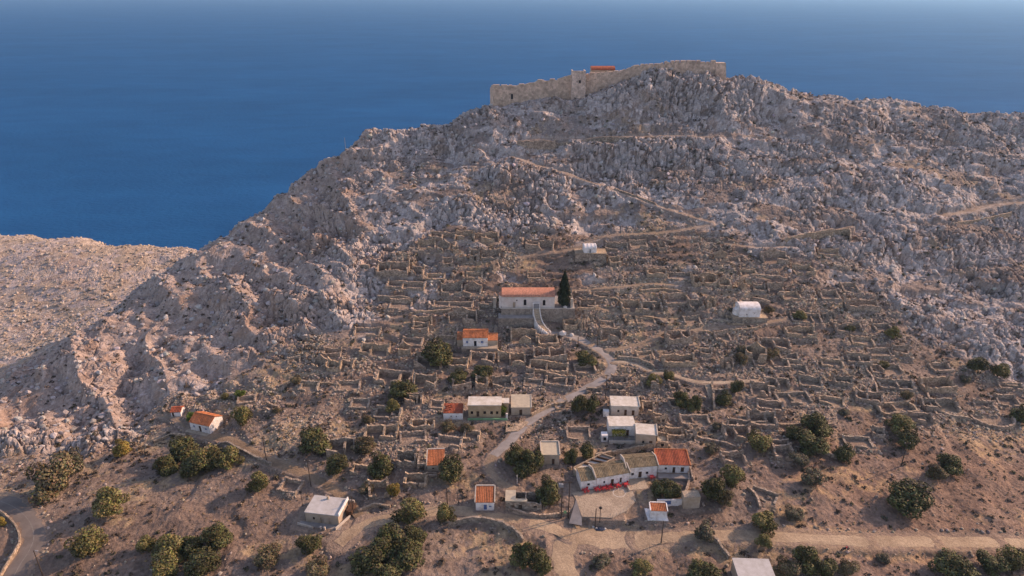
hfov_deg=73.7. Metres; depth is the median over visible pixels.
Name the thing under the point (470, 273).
ruined house
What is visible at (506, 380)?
ruined house
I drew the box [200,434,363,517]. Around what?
dirt track
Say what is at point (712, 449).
shrub
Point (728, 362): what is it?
ruined house
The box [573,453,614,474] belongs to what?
walled court
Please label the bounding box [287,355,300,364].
ruined house
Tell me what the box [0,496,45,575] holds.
road
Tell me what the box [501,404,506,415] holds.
shrub
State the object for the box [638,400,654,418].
ruined house
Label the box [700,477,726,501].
bushy tree
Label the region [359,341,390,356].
ruined house
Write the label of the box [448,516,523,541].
dry stone wall
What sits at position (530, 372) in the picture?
ruined house
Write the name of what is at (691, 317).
ruined house
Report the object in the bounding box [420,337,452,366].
bushy tree
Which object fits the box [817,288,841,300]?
ruined house
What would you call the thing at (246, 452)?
dry stone wall
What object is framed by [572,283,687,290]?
footpath
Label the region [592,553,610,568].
shrub
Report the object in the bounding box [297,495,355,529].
flat roofed house
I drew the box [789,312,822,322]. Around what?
ruined house
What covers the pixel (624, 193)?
footpath
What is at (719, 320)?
dry stone wall
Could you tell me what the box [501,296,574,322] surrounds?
stone terrace
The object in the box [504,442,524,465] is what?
bushy tree
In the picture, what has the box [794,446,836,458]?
dry stone wall
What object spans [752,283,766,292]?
ruined house
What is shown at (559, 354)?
ruined house
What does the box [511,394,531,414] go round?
lichen roofed house
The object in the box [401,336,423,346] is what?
ruined house
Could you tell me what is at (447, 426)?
shrub
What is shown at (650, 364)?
dry stone wall
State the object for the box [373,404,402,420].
ruined house
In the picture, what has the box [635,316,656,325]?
ruined house
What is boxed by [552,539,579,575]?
dirt track
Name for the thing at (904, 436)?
bushy tree
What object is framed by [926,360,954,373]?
ruined house
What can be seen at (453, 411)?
whitewashed cottage
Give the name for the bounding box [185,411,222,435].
red roofed house
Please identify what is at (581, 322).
ruined house
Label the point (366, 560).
bushy tree
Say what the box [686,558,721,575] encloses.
bushy tree
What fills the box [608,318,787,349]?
footpath
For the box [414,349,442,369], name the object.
ruined house
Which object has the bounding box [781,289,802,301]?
ruined house
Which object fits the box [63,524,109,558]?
bushy tree
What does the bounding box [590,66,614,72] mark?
chapel
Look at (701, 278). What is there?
ruined house
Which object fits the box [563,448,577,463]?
bushy tree
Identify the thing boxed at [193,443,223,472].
bushy tree
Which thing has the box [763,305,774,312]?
shrub
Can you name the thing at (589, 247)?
chapel
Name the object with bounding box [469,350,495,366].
ruined house
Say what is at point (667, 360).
ruined house
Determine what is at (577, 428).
ruined house
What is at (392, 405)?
bushy tree
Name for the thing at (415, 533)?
bushy tree
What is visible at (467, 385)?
ruined house
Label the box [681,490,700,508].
stone shed
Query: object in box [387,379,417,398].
bushy tree
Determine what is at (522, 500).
flat roofed house
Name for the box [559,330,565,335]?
whitewashed boulder
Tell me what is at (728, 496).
bushy tree
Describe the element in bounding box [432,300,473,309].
ruined house
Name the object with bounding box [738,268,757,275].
ruined house
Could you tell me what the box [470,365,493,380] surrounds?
bushy tree
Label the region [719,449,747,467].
ruined house
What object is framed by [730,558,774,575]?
flat roofed house
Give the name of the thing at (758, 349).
ruined house
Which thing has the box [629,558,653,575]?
bushy tree
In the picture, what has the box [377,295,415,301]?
dry stone wall
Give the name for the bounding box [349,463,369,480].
ruined house
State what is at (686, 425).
ruined house
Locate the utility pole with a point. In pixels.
(907, 443)
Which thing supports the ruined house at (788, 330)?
on the hillside
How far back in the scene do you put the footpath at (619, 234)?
272.46 m
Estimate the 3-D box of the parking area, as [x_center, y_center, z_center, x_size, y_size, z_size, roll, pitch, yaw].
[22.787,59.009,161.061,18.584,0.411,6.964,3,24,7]
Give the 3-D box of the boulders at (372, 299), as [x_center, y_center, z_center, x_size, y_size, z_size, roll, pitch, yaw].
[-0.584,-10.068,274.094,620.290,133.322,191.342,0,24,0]
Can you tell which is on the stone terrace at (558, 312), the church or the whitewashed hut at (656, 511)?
the church
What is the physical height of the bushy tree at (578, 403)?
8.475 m
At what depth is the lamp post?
152.23 m
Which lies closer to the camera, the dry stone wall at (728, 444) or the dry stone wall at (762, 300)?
the dry stone wall at (728, 444)
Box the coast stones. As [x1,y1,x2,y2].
[0,234,196,355]
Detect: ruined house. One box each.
[236,394,256,405]
[263,401,278,412]
[276,476,304,500]
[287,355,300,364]
[297,380,320,391]
[311,354,327,368]
[322,346,341,356]
[326,357,342,371]
[326,436,355,457]
[338,378,360,395]
[342,359,354,369]
[349,397,370,409]
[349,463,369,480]
[353,326,381,336]
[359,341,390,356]
[363,423,398,439]
[367,476,389,499]
[373,367,413,385]
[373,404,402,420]
[376,260,409,276]
[385,279,426,290]
[388,298,412,308]
[394,448,416,468]
[397,341,412,356]
[400,429,426,443]
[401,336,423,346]
[403,471,427,489]
[404,392,423,404]
[409,395,418,404]
[410,265,425,279]
[410,416,434,432]
[411,321,429,333]
[412,372,436,388]
[413,314,432,328]
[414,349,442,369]
[415,238,435,251]
[426,273,445,279]
[428,229,456,241]
[428,398,444,409]
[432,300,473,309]
[434,334,456,349]
[436,433,462,453]
[437,239,451,251]
[441,280,462,295]
[442,256,453,266]
[448,306,476,328]
[448,357,468,368]
[452,244,459,253]
[452,378,471,391]
[456,229,473,240]
[463,281,481,294]
[463,428,480,442]
[466,271,482,279]
[469,247,480,260]
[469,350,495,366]
[473,230,498,242]
[475,374,487,389]
[478,302,495,313]
[481,246,499,261]
[490,259,499,269]
[492,374,512,388]
[497,349,525,365]
[510,327,537,343]
[523,377,542,387]
[525,238,553,250]
[525,366,536,381]
[527,271,542,282]
[529,359,568,375]
[533,345,566,362]
[537,333,558,347]
[544,371,576,388]
[554,400,568,410]
[562,316,577,330]
[566,425,590,440]
[573,362,596,375]
[577,317,588,333]
[579,298,595,306]
[586,386,601,394]
[592,291,609,298]
[598,319,614,327]
[599,325,622,342]
[605,240,627,251]
[608,255,621,266]
[609,382,625,394]
[611,373,627,385]
[619,298,642,312]
[629,239,647,247]
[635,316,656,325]
[635,349,655,359]
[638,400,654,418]
[640,299,662,314]
[640,375,658,389]
[645,266,667,278]
[652,412,667,423]
[656,239,667,250]
[661,290,690,308]
[661,352,697,370]
[664,328,693,344]
[664,426,686,440]
[667,271,690,282]
[667,379,680,390]
[667,397,687,409]
[678,413,710,429]
[682,314,702,327]
[684,429,696,440]
[687,298,704,310]
[690,272,718,287]
[699,347,713,356]
[704,294,716,307]
[711,388,728,394]
[713,329,731,345]
[714,249,728,261]
[717,276,731,288]
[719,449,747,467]
[720,255,740,263]
[720,354,734,371]
[721,423,750,441]
[725,315,744,324]
[726,416,750,431]
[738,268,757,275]
[738,277,746,289]
[745,341,766,363]
[745,408,767,422]
[746,407,778,430]
[749,380,770,397]
[749,485,778,504]
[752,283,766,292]
[752,354,790,372]
[756,398,784,414]
[757,335,791,352]
[759,248,789,265]
[762,376,790,394]
[766,281,785,297]
[767,438,792,453]
[771,442,793,460]
[773,390,812,405]
[777,351,801,362]
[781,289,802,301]
[783,325,817,338]
[788,363,808,374]
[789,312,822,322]
[791,261,816,277]
[798,373,823,389]
[816,247,840,256]
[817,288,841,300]
[818,394,844,406]
[819,357,844,368]
[821,310,835,322]
[832,373,853,386]
[833,320,863,335]
[838,281,860,292]
[840,434,874,451]
[843,295,881,311]
[845,351,873,367]
[849,335,875,349]
[854,387,883,408]
[866,347,894,357]
[869,363,903,374]
[869,424,885,438]
[871,322,891,333]
[874,400,919,416]
[875,377,916,391]
[890,343,911,356]
[901,410,935,424]
[916,375,957,393]
[918,397,961,412]
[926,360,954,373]
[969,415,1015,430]
[971,398,999,411]
[993,393,1021,407]
[997,381,1023,391]
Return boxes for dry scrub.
[1,69,1023,575]
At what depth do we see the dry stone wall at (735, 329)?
232.83 m
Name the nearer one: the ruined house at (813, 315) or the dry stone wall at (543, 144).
the ruined house at (813, 315)
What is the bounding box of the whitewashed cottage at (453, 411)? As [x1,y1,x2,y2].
[443,403,463,419]
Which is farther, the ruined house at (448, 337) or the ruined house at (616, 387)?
the ruined house at (448, 337)
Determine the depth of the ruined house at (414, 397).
205.87 m
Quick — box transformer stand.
[559,481,571,518]
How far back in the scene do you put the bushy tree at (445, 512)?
163.19 m
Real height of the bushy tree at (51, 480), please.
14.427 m
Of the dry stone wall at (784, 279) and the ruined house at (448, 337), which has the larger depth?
the dry stone wall at (784, 279)
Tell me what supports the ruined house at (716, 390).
on the hillside
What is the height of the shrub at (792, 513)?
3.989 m
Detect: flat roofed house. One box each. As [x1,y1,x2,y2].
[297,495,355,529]
[505,490,541,510]
[540,440,560,464]
[601,416,634,444]
[603,396,640,416]
[635,423,668,447]
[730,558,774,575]
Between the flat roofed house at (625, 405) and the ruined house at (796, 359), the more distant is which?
the ruined house at (796, 359)
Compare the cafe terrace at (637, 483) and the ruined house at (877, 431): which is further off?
the ruined house at (877, 431)
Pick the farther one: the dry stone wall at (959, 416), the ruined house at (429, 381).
the ruined house at (429, 381)
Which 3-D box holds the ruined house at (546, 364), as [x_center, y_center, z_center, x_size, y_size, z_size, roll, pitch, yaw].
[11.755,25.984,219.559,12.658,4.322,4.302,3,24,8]
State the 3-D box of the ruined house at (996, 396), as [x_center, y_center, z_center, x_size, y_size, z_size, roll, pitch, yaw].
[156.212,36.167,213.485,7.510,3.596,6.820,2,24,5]
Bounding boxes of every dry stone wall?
[153,433,185,443]
[212,441,272,465]
[300,382,338,385]
[358,503,390,511]
[359,264,368,268]
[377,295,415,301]
[410,308,450,313]
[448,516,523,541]
[508,507,569,517]
[517,139,555,149]
[531,401,557,415]
[553,377,579,384]
[556,136,677,146]
[577,305,597,311]
[579,296,619,302]
[595,442,656,455]
[614,188,655,204]
[617,356,654,368]
[640,288,687,295]
[685,471,689,490]
[698,436,736,449]
[704,326,758,334]
[706,536,730,559]
[710,318,732,322]
[711,381,715,409]
[747,486,761,508]
[752,297,769,303]
[752,421,832,426]
[756,274,786,281]
[784,228,851,241]
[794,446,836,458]
[861,357,877,391]
[924,384,937,414]
[937,410,972,421]
[956,211,1011,223]
[1004,383,1020,387]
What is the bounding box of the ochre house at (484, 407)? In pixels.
[468,396,508,420]
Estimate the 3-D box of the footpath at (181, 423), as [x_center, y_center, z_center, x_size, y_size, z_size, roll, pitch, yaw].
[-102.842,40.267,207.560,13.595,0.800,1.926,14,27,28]
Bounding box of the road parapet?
[0,509,20,575]
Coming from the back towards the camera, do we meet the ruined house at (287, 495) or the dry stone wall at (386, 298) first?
the dry stone wall at (386, 298)
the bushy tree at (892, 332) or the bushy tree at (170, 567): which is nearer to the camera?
the bushy tree at (170, 567)
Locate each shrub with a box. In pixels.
[186,411,193,420]
[220,392,228,399]
[234,390,245,397]
[252,542,281,569]
[272,407,281,412]
[290,374,300,383]
[358,480,374,494]
[361,414,374,423]
[440,419,455,432]
[459,423,474,431]
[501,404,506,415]
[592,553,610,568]
[663,370,674,380]
[704,442,720,454]
[712,421,721,429]
[734,352,747,364]
[736,345,751,353]
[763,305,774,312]
[767,347,779,358]
[784,503,804,521]
[787,451,809,467]
[792,310,807,319]
[801,467,827,485]
[839,408,849,415]
[844,325,855,331]
[875,553,890,563]
[878,360,890,367]
[900,390,913,399]
[959,375,971,382]
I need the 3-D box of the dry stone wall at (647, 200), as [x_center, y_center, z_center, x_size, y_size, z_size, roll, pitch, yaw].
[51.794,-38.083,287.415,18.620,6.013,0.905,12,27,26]
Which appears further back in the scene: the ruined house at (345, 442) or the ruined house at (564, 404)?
the ruined house at (564, 404)
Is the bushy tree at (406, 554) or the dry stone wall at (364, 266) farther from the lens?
the dry stone wall at (364, 266)
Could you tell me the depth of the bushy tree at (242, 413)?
199.31 m
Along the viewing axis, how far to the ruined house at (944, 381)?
216.68 m
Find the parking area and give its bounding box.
[569,524,648,549]
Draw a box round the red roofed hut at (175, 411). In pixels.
[170,406,184,416]
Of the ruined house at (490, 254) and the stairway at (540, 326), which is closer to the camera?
the stairway at (540, 326)
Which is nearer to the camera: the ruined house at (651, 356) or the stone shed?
the stone shed
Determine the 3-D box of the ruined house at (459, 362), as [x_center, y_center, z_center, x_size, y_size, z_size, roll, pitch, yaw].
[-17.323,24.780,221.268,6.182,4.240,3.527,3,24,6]
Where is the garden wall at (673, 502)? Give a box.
[657,499,681,505]
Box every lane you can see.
[484,455,517,489]
[490,331,616,456]
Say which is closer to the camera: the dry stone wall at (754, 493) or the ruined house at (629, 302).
the dry stone wall at (754, 493)
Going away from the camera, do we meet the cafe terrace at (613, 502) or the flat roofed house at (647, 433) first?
the cafe terrace at (613, 502)
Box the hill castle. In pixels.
[490,60,725,106]
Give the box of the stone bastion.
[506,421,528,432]
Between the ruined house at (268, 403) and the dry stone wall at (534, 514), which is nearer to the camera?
the dry stone wall at (534, 514)
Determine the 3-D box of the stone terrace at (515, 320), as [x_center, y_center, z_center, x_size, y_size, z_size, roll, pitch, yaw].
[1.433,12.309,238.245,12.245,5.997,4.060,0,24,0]
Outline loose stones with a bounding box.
[0,212,1023,575]
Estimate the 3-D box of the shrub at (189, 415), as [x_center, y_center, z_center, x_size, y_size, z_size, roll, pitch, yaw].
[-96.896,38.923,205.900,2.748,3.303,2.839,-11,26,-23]
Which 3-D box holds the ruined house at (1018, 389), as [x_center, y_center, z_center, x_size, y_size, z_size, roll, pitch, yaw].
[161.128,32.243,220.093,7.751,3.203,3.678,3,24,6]
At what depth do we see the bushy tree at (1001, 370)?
222.48 m
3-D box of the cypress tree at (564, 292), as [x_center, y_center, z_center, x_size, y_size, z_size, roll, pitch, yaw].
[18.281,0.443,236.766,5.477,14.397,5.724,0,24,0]
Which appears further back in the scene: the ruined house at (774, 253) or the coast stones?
the coast stones
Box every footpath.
[158,415,186,427]
[514,156,707,220]
[524,135,701,140]
[524,224,707,256]
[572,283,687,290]
[599,308,665,319]
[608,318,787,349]
[613,360,756,383]
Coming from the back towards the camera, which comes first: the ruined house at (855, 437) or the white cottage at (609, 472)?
the ruined house at (855, 437)
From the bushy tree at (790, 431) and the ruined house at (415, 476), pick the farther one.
the bushy tree at (790, 431)
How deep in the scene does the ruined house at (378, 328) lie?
235.66 m
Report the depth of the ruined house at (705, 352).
224.11 m
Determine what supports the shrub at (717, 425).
on the hillside
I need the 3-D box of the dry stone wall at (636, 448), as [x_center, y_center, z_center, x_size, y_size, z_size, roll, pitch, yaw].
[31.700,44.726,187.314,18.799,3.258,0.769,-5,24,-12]
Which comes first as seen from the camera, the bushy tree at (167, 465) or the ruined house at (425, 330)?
the bushy tree at (167, 465)
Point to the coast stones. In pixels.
(101, 279)
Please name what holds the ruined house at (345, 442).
on the hillside
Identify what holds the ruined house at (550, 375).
on the hillside
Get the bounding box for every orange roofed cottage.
[417,448,444,479]
[474,484,495,509]
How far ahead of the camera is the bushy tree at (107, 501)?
168.82 m
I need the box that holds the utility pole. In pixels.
[901,442,910,465]
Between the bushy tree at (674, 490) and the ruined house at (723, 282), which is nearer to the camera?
the bushy tree at (674, 490)
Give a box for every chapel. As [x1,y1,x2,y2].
[582,243,596,252]
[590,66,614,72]
[732,302,760,316]
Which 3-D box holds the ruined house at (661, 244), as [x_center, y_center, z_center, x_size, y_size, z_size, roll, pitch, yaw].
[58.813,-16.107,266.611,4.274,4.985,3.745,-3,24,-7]
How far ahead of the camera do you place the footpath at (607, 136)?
308.42 m
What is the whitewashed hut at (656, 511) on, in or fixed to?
on the hillside
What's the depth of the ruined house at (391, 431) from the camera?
193.13 m
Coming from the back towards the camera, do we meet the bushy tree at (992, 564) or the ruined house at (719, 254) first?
the ruined house at (719, 254)
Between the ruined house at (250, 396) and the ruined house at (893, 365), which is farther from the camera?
the ruined house at (893, 365)
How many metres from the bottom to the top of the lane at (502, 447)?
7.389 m
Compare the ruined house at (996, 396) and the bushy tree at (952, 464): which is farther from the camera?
the ruined house at (996, 396)
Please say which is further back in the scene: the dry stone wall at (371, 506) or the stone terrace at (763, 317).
the stone terrace at (763, 317)
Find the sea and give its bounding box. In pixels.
[0,0,1023,249]
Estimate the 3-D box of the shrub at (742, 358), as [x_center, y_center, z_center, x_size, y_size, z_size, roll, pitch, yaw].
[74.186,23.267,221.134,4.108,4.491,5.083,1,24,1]
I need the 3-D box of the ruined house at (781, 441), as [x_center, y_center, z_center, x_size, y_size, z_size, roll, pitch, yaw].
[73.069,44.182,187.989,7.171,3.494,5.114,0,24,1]
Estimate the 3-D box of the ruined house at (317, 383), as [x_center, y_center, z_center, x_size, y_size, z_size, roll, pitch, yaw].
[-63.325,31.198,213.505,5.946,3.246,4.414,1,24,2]
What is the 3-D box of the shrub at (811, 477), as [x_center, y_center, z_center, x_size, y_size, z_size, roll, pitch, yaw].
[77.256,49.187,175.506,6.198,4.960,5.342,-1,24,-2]
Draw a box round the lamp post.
[33,550,43,575]
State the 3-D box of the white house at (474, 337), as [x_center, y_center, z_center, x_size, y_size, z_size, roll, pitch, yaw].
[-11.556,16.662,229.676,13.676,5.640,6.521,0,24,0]
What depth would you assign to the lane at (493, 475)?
178.12 m
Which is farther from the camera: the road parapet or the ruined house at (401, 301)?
the ruined house at (401, 301)
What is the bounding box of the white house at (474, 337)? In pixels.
[457,329,497,347]
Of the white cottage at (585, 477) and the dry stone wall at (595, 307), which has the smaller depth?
the white cottage at (585, 477)
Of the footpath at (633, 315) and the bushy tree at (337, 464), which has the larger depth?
the footpath at (633, 315)
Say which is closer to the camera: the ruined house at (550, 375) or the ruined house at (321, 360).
the ruined house at (550, 375)
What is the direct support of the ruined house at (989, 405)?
on the hillside
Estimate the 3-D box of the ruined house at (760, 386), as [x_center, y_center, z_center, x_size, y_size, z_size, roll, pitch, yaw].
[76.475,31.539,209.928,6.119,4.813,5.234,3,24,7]
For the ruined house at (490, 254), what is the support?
on the hillside
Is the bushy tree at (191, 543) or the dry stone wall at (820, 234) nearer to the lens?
the bushy tree at (191, 543)
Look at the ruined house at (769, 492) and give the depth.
172.27 m
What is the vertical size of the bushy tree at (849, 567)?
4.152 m
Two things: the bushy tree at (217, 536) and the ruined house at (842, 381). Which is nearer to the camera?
the bushy tree at (217, 536)
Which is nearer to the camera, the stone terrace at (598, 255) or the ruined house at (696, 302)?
the ruined house at (696, 302)
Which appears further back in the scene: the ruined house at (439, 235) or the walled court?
the ruined house at (439, 235)
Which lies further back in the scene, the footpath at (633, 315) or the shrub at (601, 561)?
the footpath at (633, 315)
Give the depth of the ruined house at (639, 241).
269.88 m
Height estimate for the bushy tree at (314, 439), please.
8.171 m
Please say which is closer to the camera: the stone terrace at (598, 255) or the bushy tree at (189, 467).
the bushy tree at (189, 467)
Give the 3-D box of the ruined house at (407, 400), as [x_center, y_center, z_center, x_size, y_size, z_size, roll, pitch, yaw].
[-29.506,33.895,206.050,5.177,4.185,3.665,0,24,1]
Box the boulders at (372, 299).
[0,67,1023,464]
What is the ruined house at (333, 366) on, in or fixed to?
on the hillside
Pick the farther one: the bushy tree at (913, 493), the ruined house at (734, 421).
the ruined house at (734, 421)
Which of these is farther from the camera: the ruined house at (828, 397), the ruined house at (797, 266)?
the ruined house at (797, 266)
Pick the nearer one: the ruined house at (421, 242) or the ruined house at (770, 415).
the ruined house at (770, 415)
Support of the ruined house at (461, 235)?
on the hillside
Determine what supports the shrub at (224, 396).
on the hillside
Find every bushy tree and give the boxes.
[0,517,6,525]
[24,450,74,505]
[55,446,84,476]
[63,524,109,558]
[91,486,130,518]
[112,438,131,456]
[135,534,156,552]
[149,555,178,575]
[150,533,184,564]
[152,454,178,476]
[167,435,198,461]
[178,455,205,478]
[180,535,202,558]
[182,546,221,575]
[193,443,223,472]
[199,521,234,549]
[213,445,244,469]
[229,405,252,425]
[244,471,269,491]
[294,534,322,554]
[299,426,331,453]
[305,555,330,575]
[324,453,349,475]
[348,545,384,575]
[350,436,376,454]
[367,451,393,479]
[370,521,405,561]
[372,556,404,575]
[385,398,399,412]
[386,482,399,496]
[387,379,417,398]
[387,535,425,570]
[390,496,427,523]
[403,525,427,543]
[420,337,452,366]
[436,502,456,522]
[438,453,463,483]
[447,367,466,383]
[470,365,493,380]
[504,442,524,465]
[508,541,535,569]
[513,459,534,478]
[521,449,543,473]
[527,545,553,575]
[535,474,560,505]
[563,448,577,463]
[571,394,587,412]
[575,350,597,365]
[579,441,593,458]
[584,393,599,412]
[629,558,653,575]
[646,373,662,385]
[650,478,670,497]
[664,480,681,498]
[673,390,688,407]
[686,395,702,412]
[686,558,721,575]
[694,519,714,542]
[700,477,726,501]
[716,389,731,405]
[718,490,733,506]
[719,463,745,487]
[730,380,744,392]
[746,428,772,452]
[751,510,778,538]
[754,534,772,548]
[772,555,803,575]
[785,424,803,439]
[792,545,820,575]
[794,428,831,455]
[799,412,833,437]
[814,557,837,575]
[832,443,855,463]
[836,558,860,575]
[884,326,901,338]
[884,412,915,434]
[886,477,934,518]
[897,428,920,449]
[925,463,948,479]
[927,547,981,575]
[936,453,963,475]
[967,356,990,370]
[976,548,1011,575]
[989,363,1010,378]
[995,543,1023,571]
[1009,404,1023,422]
[1016,548,1023,565]
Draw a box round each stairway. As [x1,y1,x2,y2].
[533,303,548,334]
[704,382,711,397]
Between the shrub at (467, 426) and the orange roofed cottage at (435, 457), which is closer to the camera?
the orange roofed cottage at (435, 457)
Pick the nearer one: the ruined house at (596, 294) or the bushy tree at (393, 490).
the bushy tree at (393, 490)
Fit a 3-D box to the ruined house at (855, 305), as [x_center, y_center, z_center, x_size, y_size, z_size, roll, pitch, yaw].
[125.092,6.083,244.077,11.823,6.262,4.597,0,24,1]
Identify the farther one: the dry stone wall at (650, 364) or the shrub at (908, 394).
the dry stone wall at (650, 364)
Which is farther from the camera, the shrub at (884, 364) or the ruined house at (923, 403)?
the shrub at (884, 364)
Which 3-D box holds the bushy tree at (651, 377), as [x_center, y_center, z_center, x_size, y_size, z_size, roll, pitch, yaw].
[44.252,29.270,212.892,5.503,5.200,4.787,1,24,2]
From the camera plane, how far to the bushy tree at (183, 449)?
190.14 m
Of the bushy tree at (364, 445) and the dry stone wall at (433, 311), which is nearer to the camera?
the bushy tree at (364, 445)
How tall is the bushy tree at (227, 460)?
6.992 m
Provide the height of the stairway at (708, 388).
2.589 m
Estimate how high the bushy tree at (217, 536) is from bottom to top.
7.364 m
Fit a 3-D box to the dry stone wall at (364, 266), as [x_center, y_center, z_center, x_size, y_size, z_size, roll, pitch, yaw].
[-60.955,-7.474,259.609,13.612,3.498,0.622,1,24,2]
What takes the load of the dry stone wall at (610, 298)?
on the hillside
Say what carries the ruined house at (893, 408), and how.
on the hillside
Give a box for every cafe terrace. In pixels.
[569,486,636,524]
[625,478,648,491]
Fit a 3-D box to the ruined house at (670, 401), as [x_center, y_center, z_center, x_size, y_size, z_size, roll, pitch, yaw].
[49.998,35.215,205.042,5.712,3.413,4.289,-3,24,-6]
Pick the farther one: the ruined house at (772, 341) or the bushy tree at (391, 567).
the ruined house at (772, 341)
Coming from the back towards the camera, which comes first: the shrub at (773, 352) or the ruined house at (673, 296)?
the ruined house at (673, 296)
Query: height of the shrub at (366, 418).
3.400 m
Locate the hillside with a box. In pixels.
[0,66,1023,575]
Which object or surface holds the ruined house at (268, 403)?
on the hillside
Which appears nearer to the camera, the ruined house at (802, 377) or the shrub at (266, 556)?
the shrub at (266, 556)
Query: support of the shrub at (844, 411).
on the hillside
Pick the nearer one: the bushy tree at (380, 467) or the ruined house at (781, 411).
the bushy tree at (380, 467)
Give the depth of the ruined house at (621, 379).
214.54 m
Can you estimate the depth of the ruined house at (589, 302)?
244.17 m
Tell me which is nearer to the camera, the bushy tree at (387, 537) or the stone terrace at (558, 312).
the bushy tree at (387, 537)
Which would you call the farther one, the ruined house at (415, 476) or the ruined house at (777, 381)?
the ruined house at (777, 381)
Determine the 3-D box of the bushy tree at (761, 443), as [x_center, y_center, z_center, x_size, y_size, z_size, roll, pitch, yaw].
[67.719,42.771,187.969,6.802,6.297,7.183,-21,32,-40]
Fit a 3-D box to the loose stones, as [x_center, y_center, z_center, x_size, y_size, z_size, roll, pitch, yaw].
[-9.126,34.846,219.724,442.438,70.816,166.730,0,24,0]
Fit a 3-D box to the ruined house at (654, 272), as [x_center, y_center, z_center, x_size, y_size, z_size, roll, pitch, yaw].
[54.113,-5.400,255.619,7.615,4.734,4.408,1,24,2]
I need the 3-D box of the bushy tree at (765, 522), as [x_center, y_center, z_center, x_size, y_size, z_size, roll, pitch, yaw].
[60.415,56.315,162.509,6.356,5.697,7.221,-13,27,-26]
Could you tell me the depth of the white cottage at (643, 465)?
177.63 m
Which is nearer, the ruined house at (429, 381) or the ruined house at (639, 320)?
the ruined house at (429, 381)
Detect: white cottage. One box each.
[576,467,596,489]
[588,460,630,487]
[620,451,658,478]
[654,448,693,480]
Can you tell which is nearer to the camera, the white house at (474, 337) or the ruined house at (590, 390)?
the ruined house at (590, 390)
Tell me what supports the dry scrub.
on the hillside
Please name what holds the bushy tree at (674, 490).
on the hillside
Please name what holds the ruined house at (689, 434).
on the hillside
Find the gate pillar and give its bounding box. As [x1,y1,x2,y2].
[493,297,495,308]
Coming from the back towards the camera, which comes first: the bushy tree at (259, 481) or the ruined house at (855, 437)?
the ruined house at (855, 437)
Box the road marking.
[1,501,33,575]
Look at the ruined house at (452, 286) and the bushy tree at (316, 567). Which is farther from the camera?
the ruined house at (452, 286)
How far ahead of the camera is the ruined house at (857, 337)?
232.74 m
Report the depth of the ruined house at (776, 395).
208.77 m
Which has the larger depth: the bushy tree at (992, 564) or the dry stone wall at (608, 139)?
the dry stone wall at (608, 139)
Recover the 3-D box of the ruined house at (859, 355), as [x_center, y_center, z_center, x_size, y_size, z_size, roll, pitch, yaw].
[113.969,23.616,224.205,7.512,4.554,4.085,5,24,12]
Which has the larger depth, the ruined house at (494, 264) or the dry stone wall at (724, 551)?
the ruined house at (494, 264)
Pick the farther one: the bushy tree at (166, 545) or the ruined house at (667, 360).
the ruined house at (667, 360)
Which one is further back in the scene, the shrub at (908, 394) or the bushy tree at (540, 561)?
the shrub at (908, 394)
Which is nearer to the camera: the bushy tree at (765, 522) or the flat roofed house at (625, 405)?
the bushy tree at (765, 522)
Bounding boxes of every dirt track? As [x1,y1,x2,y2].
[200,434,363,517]
[334,505,1023,548]
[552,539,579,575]
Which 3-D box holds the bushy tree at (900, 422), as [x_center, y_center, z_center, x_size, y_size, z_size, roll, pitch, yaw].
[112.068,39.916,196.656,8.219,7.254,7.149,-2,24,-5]
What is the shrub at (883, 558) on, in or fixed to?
on the hillside
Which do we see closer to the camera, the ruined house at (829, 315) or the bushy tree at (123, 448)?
the bushy tree at (123, 448)
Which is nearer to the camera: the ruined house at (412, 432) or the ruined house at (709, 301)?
the ruined house at (412, 432)
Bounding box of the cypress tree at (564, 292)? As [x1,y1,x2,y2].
[557,270,571,305]
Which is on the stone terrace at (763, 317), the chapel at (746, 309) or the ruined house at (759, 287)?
the chapel at (746, 309)
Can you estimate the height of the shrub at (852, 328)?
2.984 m
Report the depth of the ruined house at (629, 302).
243.81 m
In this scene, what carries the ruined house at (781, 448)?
on the hillside
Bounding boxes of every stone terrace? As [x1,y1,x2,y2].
[461,345,497,353]
[498,313,533,326]
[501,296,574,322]
[574,248,606,261]
[729,309,767,322]
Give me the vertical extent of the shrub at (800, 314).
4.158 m
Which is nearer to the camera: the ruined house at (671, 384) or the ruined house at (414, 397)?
the ruined house at (414, 397)
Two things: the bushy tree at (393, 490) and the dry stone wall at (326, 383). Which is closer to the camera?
the bushy tree at (393, 490)
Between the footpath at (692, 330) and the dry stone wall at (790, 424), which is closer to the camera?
the dry stone wall at (790, 424)
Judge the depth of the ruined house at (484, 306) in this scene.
244.12 m
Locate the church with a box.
[499,287,554,308]
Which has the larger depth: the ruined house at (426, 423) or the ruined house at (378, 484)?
the ruined house at (426, 423)
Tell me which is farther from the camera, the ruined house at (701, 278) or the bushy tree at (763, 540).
the ruined house at (701, 278)
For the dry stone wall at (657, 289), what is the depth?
248.68 m
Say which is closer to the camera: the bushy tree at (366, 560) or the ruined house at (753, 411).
the bushy tree at (366, 560)
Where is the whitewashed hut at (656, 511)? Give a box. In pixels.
[644,501,668,520]
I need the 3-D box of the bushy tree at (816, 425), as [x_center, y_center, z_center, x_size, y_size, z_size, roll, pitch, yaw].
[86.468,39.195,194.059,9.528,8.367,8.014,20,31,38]
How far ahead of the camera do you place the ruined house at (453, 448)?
189.00 m
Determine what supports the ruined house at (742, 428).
on the hillside
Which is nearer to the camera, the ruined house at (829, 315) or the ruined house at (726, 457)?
the ruined house at (726, 457)
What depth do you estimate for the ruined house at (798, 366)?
220.01 m
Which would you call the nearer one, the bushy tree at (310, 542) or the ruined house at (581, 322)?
the bushy tree at (310, 542)

